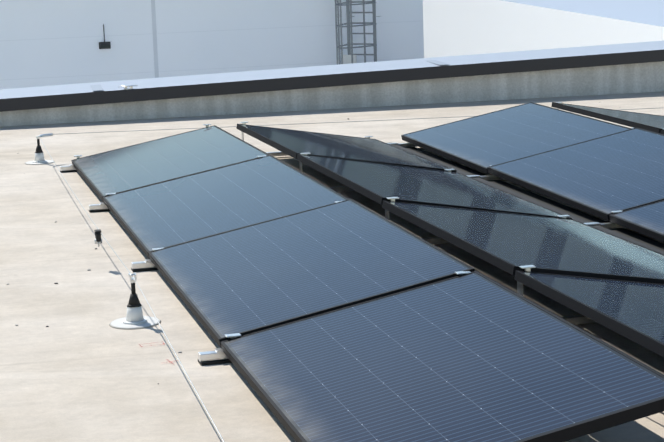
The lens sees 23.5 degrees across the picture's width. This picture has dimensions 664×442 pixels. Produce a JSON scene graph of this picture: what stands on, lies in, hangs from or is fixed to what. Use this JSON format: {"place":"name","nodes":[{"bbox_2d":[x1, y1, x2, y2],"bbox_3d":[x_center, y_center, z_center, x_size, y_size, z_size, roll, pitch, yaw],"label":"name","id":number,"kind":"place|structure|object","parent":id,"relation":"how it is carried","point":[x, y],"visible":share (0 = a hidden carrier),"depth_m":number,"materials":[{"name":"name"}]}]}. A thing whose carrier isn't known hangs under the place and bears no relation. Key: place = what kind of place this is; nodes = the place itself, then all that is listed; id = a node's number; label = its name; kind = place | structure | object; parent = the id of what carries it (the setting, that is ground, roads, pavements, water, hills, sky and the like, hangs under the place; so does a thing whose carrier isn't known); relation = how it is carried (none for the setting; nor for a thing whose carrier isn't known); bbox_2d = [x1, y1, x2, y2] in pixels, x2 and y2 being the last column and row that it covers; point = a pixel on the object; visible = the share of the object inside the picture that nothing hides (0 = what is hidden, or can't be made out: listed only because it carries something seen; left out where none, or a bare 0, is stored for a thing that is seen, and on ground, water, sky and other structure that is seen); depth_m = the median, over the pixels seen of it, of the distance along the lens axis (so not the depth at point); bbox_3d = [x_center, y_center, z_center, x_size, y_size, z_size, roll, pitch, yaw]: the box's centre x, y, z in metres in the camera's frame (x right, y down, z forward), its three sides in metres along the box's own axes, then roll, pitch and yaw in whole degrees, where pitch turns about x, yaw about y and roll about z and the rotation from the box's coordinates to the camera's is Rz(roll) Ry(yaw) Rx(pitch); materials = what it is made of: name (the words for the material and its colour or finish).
{"place":"outdoors","nodes":[
{"label":"outdoors","id":0,"kind":"place"},
{"bbox_2d":[0,0,423,88],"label":"hall wall","id":1,"kind":"structure","parent":0,"point":[48,42],"depth_m":42.03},
{"bbox_2d":[99,24,110,48],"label":"wall lamp","id":2,"kind":"object","parent":1,"relation":"attached to","point":[104,45],"visible":1,"depth_m":41.44,"materials":[{"name":"grey metal"}]},
{"bbox_2d":[335,0,379,64],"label":"caged ladder","id":3,"kind":"object","parent":1,"relation":"attached to","point":[350,57],"visible":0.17,"depth_m":42.39,"materials":[{"name":"grey metal"}]},
{"bbox_2d":[0,91,663,441],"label":"roof","id":4,"kind":"structure","parent":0,"point":[79,369],"depth_m":6.69,"materials":[{"name":"white concrete"}]},
{"bbox_2d":[25,133,54,164],"bbox_3d":[-2.033,-0.503,11.071,0.208,0.200,0.208,-5,11,-15],"label":"lifeline post","id":5,"kind":"object","parent":4,"relation":"on","point":[39,158],"visible":0.96,"depth_m":11.05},
{"bbox_2d":[109,273,160,329],"bbox_3d":[-0.792,0.310,6.380,0.208,0.202,0.208,-5,11,-15],"label":"lifeline post","id":6,"kind":"object","parent":4,"relation":"on","point":[134,318],"visible":0.94,"depth_m":6.36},
{"bbox_2d":[7,102,599,383],"bbox_3d":[1.236,-0.138,9.034,10.051,0.011,9.434,-5,11,-15],"label":"roof debris","id":7,"kind":"object","parent":4,"relation":"on","point":[90,269],"visible":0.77,"depth_m":7.17,"materials":[{"name":"grey"}]},
{"bbox_2d":[0,41,663,126],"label":"parapet wall","id":8,"kind":"structure","parent":4,"relation":"on","point":[637,67],"depth_m":13.89,"materials":[{"name":"concrete"}]},
{"bbox_2d":[118,85,136,89],"bbox_3d":[-1.715,-1.104,13.433,0.160,0.070,0.044,-5,11,-10],"label":"clamp","id":9,"kind":"object","parent":8,"relation":"attached to","point":[129,86],"visible":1,"depth_m":13.42,"materials":[{"name":"silver metal"}]},
{"bbox_2d":[39,108,654,441],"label":"lifeline cable","id":10,"kind":"object","parent":4,"relation":"on","point":[134,278],"visible":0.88,"depth_m":8.44,"materials":[{"name":"grey metal"}]},
{"bbox_2d":[94,229,101,246],"bbox_3d":[-1.093,0.081,7.460,0.034,0.081,0.050,-5,19,-15],"label":"lifeline glider","id":11,"kind":"object","parent":10,"relation":"on","point":[98,239],"visible":0.94,"depth_m":7.44},
{"bbox_2d":[60,102,663,365],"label":"mounting brackets","id":12,"kind":"object","parent":4,"relation":"on","point":[217,356],"visible":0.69,"depth_m":8.30,"materials":[{"name":"silver metal"}]},
{"bbox_2d":[71,125,269,202],"bbox_3d":[-1.048,-0.379,9.974,1.000,0.036,1.700,-15,13,-12],"label":"solar panel","id":13,"kind":"object","parent":12,"relation":"on","point":[123,169],"visible":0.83,"depth_m":9.88,"materials":[{"name":"black"}]},
{"bbox_2d":[103,155,348,258],"bbox_3d":[-0.602,-0.103,8.336,1.000,0.036,1.700,-15,13,-12],"label":"solar panel","id":14,"kind":"object","parent":12,"relation":"on","point":[172,212],"visible":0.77,"depth_m":8.22,"materials":[{"name":"black"}]},
{"bbox_2d":[148,199,474,347],"bbox_3d":[-0.155,0.178,6.699,1.000,0.036,1.700,-15,13,-12],"label":"solar panel","id":15,"kind":"object","parent":12,"relation":"on","point":[253,278],"visible":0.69,"depth_m":6.53,"materials":[{"name":"black"}]},
{"bbox_2d":[236,124,456,171],"bbox_3d":[0.047,-0.469,10.258,1.000,0.036,1.700,6,8,-16],"label":"solar panel","id":16,"kind":"object","parent":12,"relation":"on","point":[292,143],"visible":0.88,"depth_m":10.12,"materials":[{"name":"black"}]},
{"bbox_2d":[297,154,571,218],"bbox_3d":[0.495,-0.185,8.622,1.000,0.036,1.700,6,8,-16],"label":"solar panel","id":17,"kind":"object","parent":12,"relation":"on","point":[379,183],"visible":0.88,"depth_m":8.46,"materials":[{"name":"black"}]},
{"bbox_2d":[221,271,663,441],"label":"solar panel","id":18,"kind":"object","parent":12,"relation":"on","point":[475,356],"visible":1,"depth_m":4.94,"materials":[{"name":"black"}]},
{"bbox_2d":[401,102,631,173],"bbox_3d":[1.185,-0.568,10.552,1.000,0.035,1.700,-15,13,-12],"label":"solar panel","id":19,"kind":"object","parent":12,"relation":"on","point":[482,143],"visible":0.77,"depth_m":10.48,"materials":[{"name":"black"}]},
{"bbox_2d":[382,201,663,283],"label":"solar panel","id":20,"kind":"object","parent":12,"relation":"on","point":[510,243],"visible":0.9,"depth_m":6.87,"materials":[{"name":"black"}]},
{"bbox_2d":[487,128,663,220],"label":"solar panel","id":21,"kind":"object","parent":12,"relation":"on","point":[603,177],"visible":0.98,"depth_m":8.97,"materials":[{"name":"black"}]},
{"bbox_2d":[514,270,663,356],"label":"solar panel","id":22,"kind":"object","parent":12,"relation":"on","point":[633,311],"visible":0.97,"depth_m":5.61,"materials":[{"name":"black"}]},
{"bbox_2d":[551,102,663,132],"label":"solar panel","id":23,"kind":"object","parent":12,"relation":"attached to","point":[651,122],"visible":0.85,"depth_m":10.89,"materials":[{"name":"black"}]},
{"bbox_2d":[609,200,663,241],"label":"solar panel","id":24,"kind":"object","parent":12,"relation":"on","point":[647,220],"visible":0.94,"depth_m":7.79,"materials":[{"name":"black"}]},
{"label":"terrain ground","id":25,"kind":"structure","parent":0,"visible":0},
{"bbox_2d":[423,0,663,57],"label":"annex wall","id":26,"kind":"structure","parent":25,"relation":"on","point":[459,27],"depth_m":31.27,"materials":[{"name":"white paint"}]}
]}

